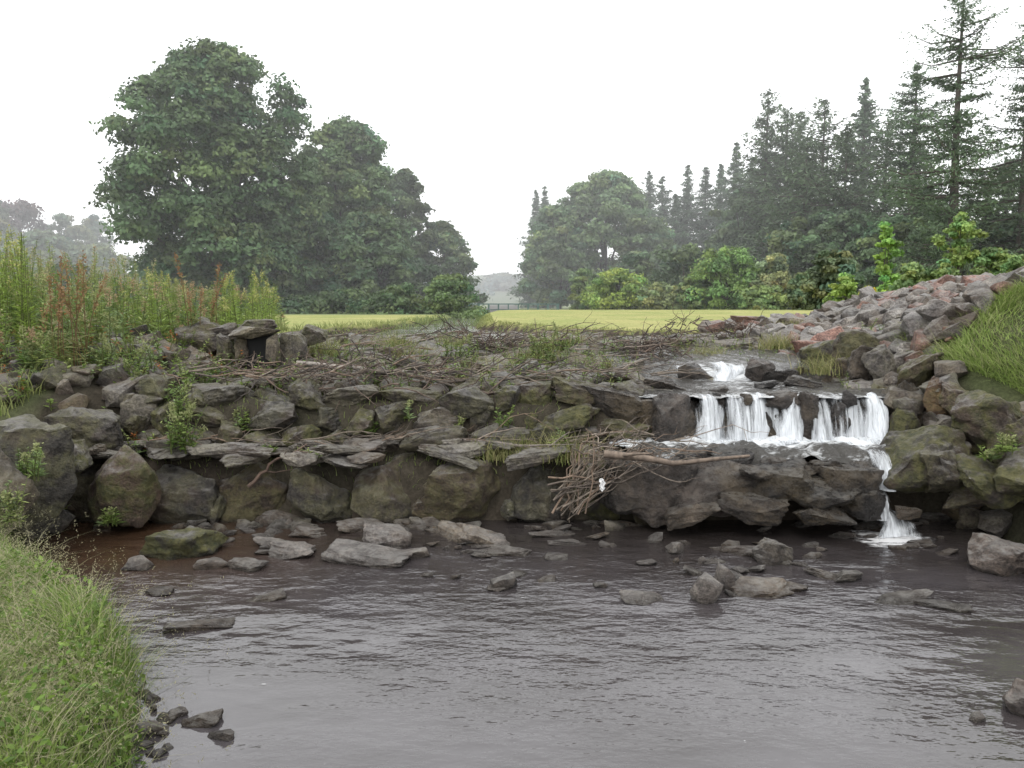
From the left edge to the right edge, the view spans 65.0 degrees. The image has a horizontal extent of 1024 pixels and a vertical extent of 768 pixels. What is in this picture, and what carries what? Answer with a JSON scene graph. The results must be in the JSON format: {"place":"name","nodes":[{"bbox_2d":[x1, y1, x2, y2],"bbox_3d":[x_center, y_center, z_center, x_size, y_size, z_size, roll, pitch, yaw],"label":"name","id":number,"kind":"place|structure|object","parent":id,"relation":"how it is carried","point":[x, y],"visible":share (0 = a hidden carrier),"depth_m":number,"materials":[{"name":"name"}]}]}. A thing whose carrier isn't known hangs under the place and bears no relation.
{"place":"outdoors","nodes":[
{"label":"outdoors","id":0,"kind":"place"},
{"bbox_2d":[359,318,608,338],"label":"upstream river","id":1,"kind":"structure","parent":0,"point":[413,329],"depth_m":17.22,"materials":[{"name":"liquid"}]},
{"bbox_2d":[0,274,1023,767],"bbox_3d":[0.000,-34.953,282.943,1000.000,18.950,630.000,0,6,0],"label":"ground","id":2,"kind":"structure","parent":0,"point":[566,316],"depth_m":7.11,"materials":[{"name":"green plant"}]},
{"bbox_2d":[0,234,13,263],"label":"oak tree","id":3,"kind":"object","parent":2,"relation":"on","point":[2,242],"visible":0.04,"depth_m":100.36,"materials":[{"name":"green plant"}]},
{"bbox_2d":[0,200,18,251],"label":"beech tree","id":4,"kind":"object","parent":2,"relation":"on","point":[4,214],"visible":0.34,"depth_m":104.63,"materials":[{"name":"green plant"}]},
{"bbox_2d":[0,198,50,266],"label":"copper beech tree","id":5,"kind":"object","parent":2,"relation":"on","point":[22,213],"visible":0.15,"depth_m":112.73,"materials":[{"name":"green plant"}]},
{"bbox_2d":[0,228,79,295],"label":"oak tree","id":6,"kind":"object","parent":2,"relation":"on","point":[41,237],"visible":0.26,"depth_m":96.94,"materials":[{"name":"green plant"}]},
{"bbox_2d":[39,213,96,249],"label":"beech tree","id":7,"kind":"object","parent":2,"relation":"on","point":[76,232],"visible":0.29,"depth_m":117.46,"materials":[{"name":"green plant"}]},
{"bbox_2d":[42,242,140,288],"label":"oak tree","id":8,"kind":"object","parent":2,"relation":"on","point":[102,251],"visible":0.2,"depth_m":97.59,"materials":[{"name":"green plant"}]},
{"bbox_2d":[74,214,117,258],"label":"oak tree","id":9,"kind":"object","parent":2,"relation":"on","point":[92,221],"visible":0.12,"depth_m":127.39,"materials":[{"name":"green plant"}]},
{"bbox_2d":[0,494,232,767],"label":"riverbank grass","id":10,"kind":"structure","parent":2,"relation":"on","point":[75,636],"depth_m":3.29,"materials":[{"name":"green plant"}]},
{"bbox_2d":[38,250,228,365],"bbox_3d":[-3.776,-0.786,8.291,0.621,1.222,2.545,2,6,21],"label":"dock plant","id":11,"kind":"object","parent":2,"relation":"on","point":[63,299],"visible":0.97,"depth_m":7.37,"materials":[{"name":"brown plant"}]},
{"bbox_2d":[0,224,280,348],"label":"goldenrod plant","id":12,"kind":"object","parent":2,"relation":"on","point":[24,306],"visible":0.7,"depth_m":9.08,"materials":[{"name":"green plant"}]},
{"bbox_2d":[0,230,289,373],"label":"rosebay willowherb","id":13,"kind":"object","parent":2,"relation":"on","point":[40,293],"visible":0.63,"depth_m":9.54,"materials":[{"name":"green plant"}]},
{"bbox_2d":[0,315,327,541],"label":"retaining bank rocks","id":14,"kind":"object","parent":2,"relation":"on","point":[71,431],"visible":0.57,"depth_m":6.56,"materials":[{"name":"grey stone"}]},
{"bbox_2d":[83,36,333,310],"bbox_3d":[-17.827,-12.303,48.482,13.195,16.421,15.079,0,6,0],"label":"horse chestnut tree","id":15,"kind":"object","parent":2,"relation":"on","point":[210,109],"visible":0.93,"depth_m":46.05,"materials":[{"name":"green plant"}]},
{"bbox_2d":[228,326,281,367],"bbox_3d":[-2.716,-0.385,8.530,0.550,0.454,0.370,0,6,0],"label":"stone drain outlet","id":16,"kind":"object","parent":2,"relation":"on","point":[258,340],"visible":0.91,"depth_m":8.47,"materials":[{"name":"grey stone"}]},
{"bbox_2d":[206,182,364,297],"bbox_3d":[-13.982,-8.532,51.554,9.444,8.371,9.340,0,6,0],"label":"horse chestnut tree","id":17,"kind":"object","parent":2,"relation":"on","point":[311,214],"visible":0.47,"depth_m":49.65,"materials":[{"name":"green plant"}]},
{"bbox_2d":[255,291,332,313],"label":"elder bush","id":18,"kind":"object","parent":2,"relation":"on","point":[290,304],"visible":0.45,"depth_m":42.28,"materials":[{"name":"green plant"}]},
{"bbox_2d":[299,286,377,313],"bbox_3d":[-9.109,-4.142,43.974,5.633,2.383,6.706,0,6,0],"label":"elder bush","id":19,"kind":"object","parent":2,"relation":"on","point":[337,301],"visible":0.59,"depth_m":42.45,"materials":[{"name":"green plant"}]},
{"bbox_2d":[284,113,419,278],"bbox_3d":[-11.814,-11.922,57.542,10.544,13.978,10.811,0,6,0],"label":"lime tree","id":20,"kind":"object","parent":2,"relation":"on","point":[350,155],"visible":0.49,"depth_m":54.53,"materials":[{"name":"green plant"}]},
{"bbox_2d":[66,375,651,531],"bbox_3d":[-1.091,0.599,6.952,5.429,1.304,1.307,0,6,0],"label":"stone weir","id":21,"kind":"object","parent":2,"relation":"on","point":[459,486],"visible":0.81,"depth_m":6.75,"materials":[{"name":"grey stone"}]},
{"bbox_2d":[300,211,420,294],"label":"horse chestnut tree","id":22,"kind":"object","parent":2,"relation":"on","point":[382,258],"visible":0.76,"depth_m":51.30,"materials":[{"name":"green plant"}]},
{"bbox_2d":[296,361,456,385],"bbox_3d":[-1.361,0.023,7.769,1.879,0.437,0.449,2,6,17],"label":"driftwood log","id":23,"kind":"object","parent":2,"relation":"on","point":[315,363],"visible":0.17,"depth_m":8.08,"materials":[{"name":"brown wood"}]},
{"bbox_2d":[353,282,426,313],"bbox_3d":[-6.233,-3.986,41.776,4.405,2.614,4.580,-3,6,-28],"label":"hawthorn bush","id":24,"kind":"object","parent":2,"relation":"on","point":[403,298],"visible":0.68,"depth_m":40.50,"materials":[{"name":"green plant"}]},
{"bbox_2d":[43,243,741,312],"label":"undergrowth","id":25,"kind":"object","parent":2,"relation":"on","point":[674,265],"visible":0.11,"depth_m":53.54,"materials":[{"name":"green plant"}]},
{"bbox_2d":[384,167,440,282],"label":"lime tree","id":26,"kind":"object","parent":2,"relation":"on","point":[407,189],"visible":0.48,"depth_m":62.34,"materials":[{"name":"green plant"}]},
{"bbox_2d":[0,305,849,511],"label":"rough grass","id":27,"kind":"structure","parent":2,"relation":"on","point":[777,344],"depth_m":9.28,"materials":[{"name":"green plant"}]},
{"bbox_2d":[412,220,478,294],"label":"sycamore tree","id":28,"kind":"object","parent":2,"relation":"on","point":[453,258],"visible":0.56,"depth_m":64.21,"materials":[{"name":"green plant"}]},
{"bbox_2d":[419,273,486,317],"bbox_3d":[-3.205,-3.901,39.717,3.566,3.204,3.726,2,6,22],"label":"hawthorn bush","id":29,"kind":"object","parent":2,"relation":"on","point":[444,296],"visible":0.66,"depth_m":39.27,"materials":[{"name":"green plant"}]},
{"bbox_2d":[142,298,775,487],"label":"flood debris twigs","id":30,"kind":"object","parent":2,"relation":"on","point":[445,380],"visible":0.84,"depth_m":7.60,"materials":[{"name":"brown wood"}]},
{"bbox_2d":[424,271,522,295],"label":"distant woodland","id":31,"kind":"object","parent":2,"relation":"on","point":[493,282],"visible":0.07,"depth_m":224.69,"materials":[{"name":"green plant"}]},
{"bbox_2d":[460,308,490,318],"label":"elder bush","id":32,"kind":"object","parent":2,"relation":"on","point":[472,313],"visible":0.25,"depth_m":33.41,"materials":[{"name":"green plant"}]},
{"bbox_2d":[0,305,1021,526],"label":"streamside weeds","id":33,"kind":"object","parent":2,"relation":"on","point":[991,455],"visible":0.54,"depth_m":7.44,"materials":[{"name":"green plant"}]},
{"bbox_2d":[126,331,896,397],"bbox_3d":[0.009,-0.267,9.620,7.927,0.734,4.809,0,6,0],"label":"weir rubble","id":34,"kind":"object","parent":2,"relation":"on","point":[725,343],"visible":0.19,"depth_m":8.58,"materials":[{"name":"grey stone"}]},
{"bbox_2d":[468,303,559,311],"bbox_3d":[-1.000,-5.470,59.751,9.000,1.030,1.720,0,6,0],"label":"footbridge","id":35,"kind":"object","parent":2,"relation":"on","point":[537,304],"visible":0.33,"depth_m":58.88,"materials":[{"name":"green paint"}]},
{"bbox_2d":[506,190,540,307],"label":"spruce tree","id":36,"kind":"object","parent":2,"relation":"on","point":[534,204],"visible":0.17,"depth_m":96.26,"materials":[{"name":"green plant"}]},
{"bbox_2d":[513,185,555,307],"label":"spruce tree","id":37,"kind":"object","parent":2,"relation":"on","point":[544,198],"visible":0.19,"depth_m":93.25,"materials":[{"name":"green plant"}]},
{"bbox_2d":[517,204,604,308],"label":"sycamore tree","id":38,"kind":"object","parent":2,"relation":"on","point":[549,252],"visible":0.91,"depth_m":71.79,"materials":[{"name":"green plant"}]},
{"bbox_2d":[121,510,1023,756],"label":"river stones","id":39,"kind":"object","parent":2,"relation":"on","point":[380,545],"visible":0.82,"depth_m":5.61,"materials":[{"name":"grey stone"}]},
{"bbox_2d":[547,407,720,522],"bbox_3d":[0.965,0.648,6.384,1.367,0.937,0.781,0,6,0],"label":"driftwood pile","id":40,"kind":"object","parent":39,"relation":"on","point":[594,474],"visible":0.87,"depth_m":6.34,"materials":[{"name":"brown wood"}]},
{"bbox_2d":[599,478,604,490],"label":"plastic litter","id":41,"kind":"object","parent":40,"relation":"on","point":[602,484],"visible":1,"depth_m":6.22,"materials":[{"name":"white plastic"}]},
{"bbox_2d":[604,450,749,465],"bbox_3d":[1.264,0.568,6.108,1.106,0.151,0.308,0,6,0],"label":"driftwood log","id":42,"kind":"object","parent":40,"relation":"on","point":[638,456],"visible":1,"depth_m":6.18,"materials":[{"name":"brown wood"}]},
{"bbox_2d":[567,268,595,309],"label":"elder bush","id":43,"kind":"object","parent":2,"relation":"on","point":[583,280],"visible":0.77,"depth_m":49.20,"materials":[{"name":"green plant"}]},
{"bbox_2d":[527,168,674,302],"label":"sycamore tree","id":44,"kind":"object","parent":2,"relation":"on","point":[603,201],"visible":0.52,"depth_m":71.90,"materials":[{"name":"green plant"}]},
{"bbox_2d":[576,267,650,309],"bbox_3d":[5.789,-5.222,45.701,4.423,2.826,4.698,-4,7,-38],"label":"willow bush","id":45,"kind":"object","parent":2,"relation":"on","point":[594,296],"visible":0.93,"depth_m":44.69,"materials":[{"name":"green plant"}]},
{"bbox_2d":[615,217,681,289],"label":"sycamore tree","id":46,"kind":"object","parent":2,"relation":"on","point":[650,236],"visible":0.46,"depth_m":70.08,"materials":[{"name":"green plant"}]},
{"bbox_2d":[642,170,657,218],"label":"spruce tree","id":47,"kind":"object","parent":2,"relation":"on","point":[651,190],"visible":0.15,"depth_m":86.19,"materials":[{"name":"green plant"}]},
{"bbox_2d":[637,281,681,309],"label":"willow bush","id":48,"kind":"object","parent":2,"relation":"on","point":[659,295],"visible":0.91,"depth_m":43.06,"materials":[{"name":"green plant"}]},
{"bbox_2d":[649,176,672,226],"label":"spruce tree","id":49,"kind":"object","parent":2,"relation":"on","point":[663,211],"visible":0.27,"depth_m":84.27,"materials":[{"name":"green plant"}]},
{"bbox_2d":[666,193,699,273],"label":"spruce tree","id":50,"kind":"object","parent":2,"relation":"on","point":[674,222],"visible":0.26,"depth_m":78.48,"materials":[{"name":"green plant"}]},
{"bbox_2d":[658,164,710,240],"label":"spruce tree","id":51,"kind":"object","parent":2,"relation":"on","point":[687,203],"visible":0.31,"depth_m":82.22,"materials":[{"name":"green plant"}]},
{"bbox_2d":[674,275,717,309],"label":"elder bush","id":52,"kind":"object","parent":2,"relation":"on","point":[685,284],"visible":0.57,"depth_m":42.12,"materials":[{"name":"green plant"}]},
{"bbox_2d":[684,167,718,252],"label":"spruce tree","id":53,"kind":"object","parent":2,"relation":"on","point":[705,185],"visible":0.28,"depth_m":80.34,"materials":[{"name":"green plant"}]},
{"bbox_2d":[686,163,738,255],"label":"spruce tree","id":54,"kind":"object","parent":2,"relation":"on","point":[719,175],"visible":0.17,"depth_m":78.42,"materials":[{"name":"green plant"}]},
{"bbox_2d":[677,244,767,309],"bbox_3d":[11.177,-5.209,41.742,4.091,4.041,4.554,-5,8,-43],"label":"bush","id":55,"kind":"object","parent":2,"relation":"on","point":[714,271],"visible":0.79,"depth_m":41.06,"materials":[{"name":"green plant"}]},
{"bbox_2d":[707,142,750,238],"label":"spruce tree","id":56,"kind":"object","parent":2,"relation":"on","point":[735,170],"visible":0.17,"depth_m":72.36,"materials":[{"name":"green plant"}]},
{"bbox_2d":[715,161,758,241],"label":"spruce tree","id":57,"kind":"object","parent":2,"relation":"on","point":[748,176],"visible":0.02,"depth_m":68.59,"materials":[{"name":"green plant"}]},
{"bbox_2d":[704,186,772,274],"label":"sycamore tree","id":58,"kind":"object","parent":2,"relation":"on","point":[725,233],"visible":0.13,"depth_m":60.78,"materials":[{"name":"green plant"}]},
{"bbox_2d":[600,346,885,398],"bbox_3d":[2.300,-0.228,9.262,2.440,0.308,4.360,0,6,0],"label":"weir overflow","id":59,"kind":"object","parent":2,"relation":"on","point":[739,384],"visible":0.45,"depth_m":8.41,"materials":[{"name":"liquid"}]},
{"bbox_2d":[622,435,885,465],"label":"plunge pool","id":60,"kind":"structure","parent":2,"relation":"on","point":[843,451],"depth_m":6.66,"materials":[{"name":"liquid"}]},
{"bbox_2d":[724,151,790,308],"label":"scots pine tree","id":61,"kind":"object","parent":2,"relation":"on","point":[744,194],"visible":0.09,"depth_m":58.76,"materials":[{"name":"green plant"}]},
{"bbox_2d":[732,285,790,309],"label":"elder bush","id":62,"kind":"object","parent":2,"relation":"on","point":[758,297],"visible":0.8,"depth_m":37.15,"materials":[{"name":"green plant"}]},
{"bbox_2d":[729,88,797,258],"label":"scots pine tree","id":63,"kind":"object","parent":2,"relation":"on","point":[765,165],"visible":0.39,"depth_m":56.45,"materials":[{"name":"green plant"}]},
{"bbox_2d":[749,252,791,309],"bbox_3d":[12.988,-4.940,39.681,2.288,3.122,2.484,-2,6,-18],"label":"bush","id":64,"kind":"object","parent":2,"relation":"on","point":[775,265],"visible":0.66,"depth_m":39.14,"materials":[{"name":"green plant"}]},
{"bbox_2d":[735,107,815,275],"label":"scots pine tree","id":65,"kind":"object","parent":2,"relation":"on","point":[787,121],"visible":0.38,"depth_m":54.52,"materials":[{"name":"green plant"}]},
{"bbox_2d":[755,111,836,248],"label":"scots pine tree","id":66,"kind":"object","parent":2,"relation":"on","point":[802,117],"visible":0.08,"depth_m":58.27,"materials":[{"name":"green plant"}]},
{"bbox_2d":[786,271,817,309],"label":"elder bush","id":67,"kind":"object","parent":2,"relation":"on","point":[795,295],"visible":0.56,"depth_m":32.45,"materials":[{"name":"green plant"}]},
{"bbox_2d":[737,97,871,309],"bbox_3d":[19.275,-10.730,51.118,7.431,14.730,9.802,-4,7,-36],"label":"scots pine tree","id":68,"kind":"object","parent":2,"relation":"on","point":[824,141],"visible":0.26,"depth_m":50.50,"materials":[{"name":"green plant"}]},
{"bbox_2d":[743,130,871,309],"bbox_3d":[18.086,-9.505,49.750,9.068,11.565,7.252,-3,7,-32],"label":"scots pine tree","id":69,"kind":"object","parent":2,"relation":"on","point":[805,166],"visible":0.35,"depth_m":48.91,"materials":[{"name":"green plant"}]},
{"bbox_2d":[762,208,883,308],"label":"sycamore tree","id":70,"kind":"object","parent":2,"relation":"on","point":[830,234],"visible":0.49,"depth_m":44.09,"materials":[{"name":"green plant"}]},
{"bbox_2d":[799,248,866,309],"bbox_3d":[11.948,-3.763,29.848,2.292,2.601,2.379,2,6,24],"label":"broom bush","id":71,"kind":"object","parent":2,"relation":"on","point":[828,269],"visible":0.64,"depth_m":29.34,"materials":[{"name":"green plant"}]},
{"bbox_2d":[775,120,901,290],"bbox_3d":[18.883,-9.636,47.151,7.696,11.267,6.090,-4,7,-33],"label":"scots pine tree","id":72,"kind":"object","parent":2,"relation":"on","point":[846,200],"visible":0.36,"depth_m":46.87,"materials":[{"name":"green plant"}]},
{"bbox_2d":[822,272,858,302],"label":"elder bush","id":73,"kind":"object","parent":2,"relation":"on","point":[846,287],"visible":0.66,"depth_m":17.68,"materials":[{"name":"green plant"}]},
{"bbox_2d":[697,266,1023,537],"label":"riprap bank rocks","id":74,"kind":"object","parent":2,"relation":"on","point":[938,450],"visible":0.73,"depth_m":7.05,"materials":[{"name":"grey stone"}]},
{"bbox_2d":[834,77,892,214],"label":"spruce tree","id":75,"kind":"object","parent":2,"relation":"on","point":[866,113],"visible":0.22,"depth_m":54.30,"materials":[{"name":"green plant"}]},
{"bbox_2d":[828,116,940,254],"bbox_3d":[22.855,-10.113,49.379,9.892,12.135,6.876,-5,7,-39],"label":"scots pine tree","id":76,"kind":"object","parent":2,"relation":"on","point":[886,157],"visible":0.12,"depth_m":48.89,"materials":[{"name":"green plant"}]},
{"bbox_2d":[872,221,904,291],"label":"maple sapling","id":77,"kind":"object","parent":2,"relation":"on","point":[884,266],"visible":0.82,"depth_m":18.68,"materials":[{"name":"green plant"}]},
{"bbox_2d":[843,63,967,249],"bbox_3d":[21.402,-10.436,42.852,6.802,13.300,6.768,-5,7,-42],"label":"larch tree","id":78,"kind":"object","parent":2,"relation":"on","point":[913,102],"visible":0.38,"depth_m":42.71,"materials":[{"name":"green plant"}]},
{"bbox_2d":[885,261,926,290],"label":"elder bush","id":79,"kind":"object","parent":2,"relation":"on","point":[909,271],"visible":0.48,"depth_m":16.64,"materials":[{"name":"green plant"}]},
{"bbox_2d":[845,212,984,288],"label":"sycamore tree","id":80,"kind":"object","parent":2,"relation":"on","point":[869,240],"visible":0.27,"depth_m":40.85,"materials":[{"name":"green plant"}]},
{"bbox_2d":[884,142,948,288],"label":"scots pine tree","id":81,"kind":"object","parent":2,"relation":"on","point":[923,167],"visible":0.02,"depth_m":44.78,"materials":[{"name":"green plant"}]},
{"bbox_2d":[915,258,960,281],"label":"elder bush","id":82,"kind":"object","parent":2,"relation":"on","point":[944,266],"visible":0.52,"depth_m":15.81,"materials":[{"name":"green plant"}]},
{"bbox_2d":[854,0,1023,270],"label":"douglas fir tree","id":83,"kind":"object","parent":2,"relation":"on","point":[953,148],"visible":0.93,"depth_m":34.73,"materials":[{"name":"green plant"}]},
{"bbox_2d":[929,211,989,275],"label":"rowan sapling","id":84,"kind":"object","parent":2,"relation":"on","point":[961,254],"visible":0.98,"depth_m":16.71,"materials":[{"name":"green plant"}]},
{"bbox_2d":[917,22,1023,273],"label":"douglas fir tree","id":85,"kind":"object","parent":2,"relation":"on","point":[1019,234],"visible":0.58,"depth_m":37.29,"materials":[{"name":"green plant"}]},
{"bbox_2d":[922,212,1023,275],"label":"sycamore tree","id":86,"kind":"object","parent":2,"relation":"on","point":[1003,228],"visible":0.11,"depth_m":38.47,"materials":[{"name":"green plant"}]},
{"bbox_2d":[956,247,1016,275],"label":"elder bush","id":87,"kind":"object","parent":2,"relation":"on","point":[994,258],"visible":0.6,"depth_m":16.57,"materials":[{"name":"green plant"}]},
{"bbox_2d":[959,152,1019,251],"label":"scots pine tree","id":88,"kind":"object","parent":2,"relation":"on","point":[1010,159],"visible":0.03,"depth_m":42.81,"materials":[{"name":"green plant"}]},
{"bbox_2d":[962,178,1023,271],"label":"scots pine tree","id":89,"kind":"object","parent":2,"relation":"on","point":[999,242],"visible":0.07,"depth_m":38.80,"materials":[{"name":"green plant"}]},
{"bbox_2d":[1000,254,1023,273],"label":"elder bush","id":90,"kind":"object","parent":2,"relation":"on","point":[1013,263],"visible":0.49,"depth_m":14.80,"materials":[{"name":"green plant"}]},
{"bbox_2d":[0,0,1023,275],"label":"sky","id":91,"kind":"structure","parent":0,"point":[490,104],"materials":[{"name":"white"}]},
{"bbox_2d":[21,519,1023,767],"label":"river","id":92,"kind":"structure","parent":0,"point":[325,664],"depth_m":4.16,"materials":[{"name":"liquid"}]},
{"bbox_2d":[581,345,921,530],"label":"wet waterfall rocks","id":93,"kind":"object","parent":92,"relation":"on","point":[765,490],"visible":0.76,"depth_m":6.36,"materials":[{"name":"grey stone"}]},
{"bbox_2d":[609,361,916,538],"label":"waterfall","id":94,"kind":"structure","parent":92,"relation":"on","point":[875,425],"depth_m":7.02,"materials":[{"name":"white liquid"}]},
{"bbox_2d":[875,273,1023,394],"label":"riverbank grass","id":95,"kind":"structure","parent":0,"point":[1016,292],"depth_m":7.17,"materials":[{"name":"green plant"}]}
]}

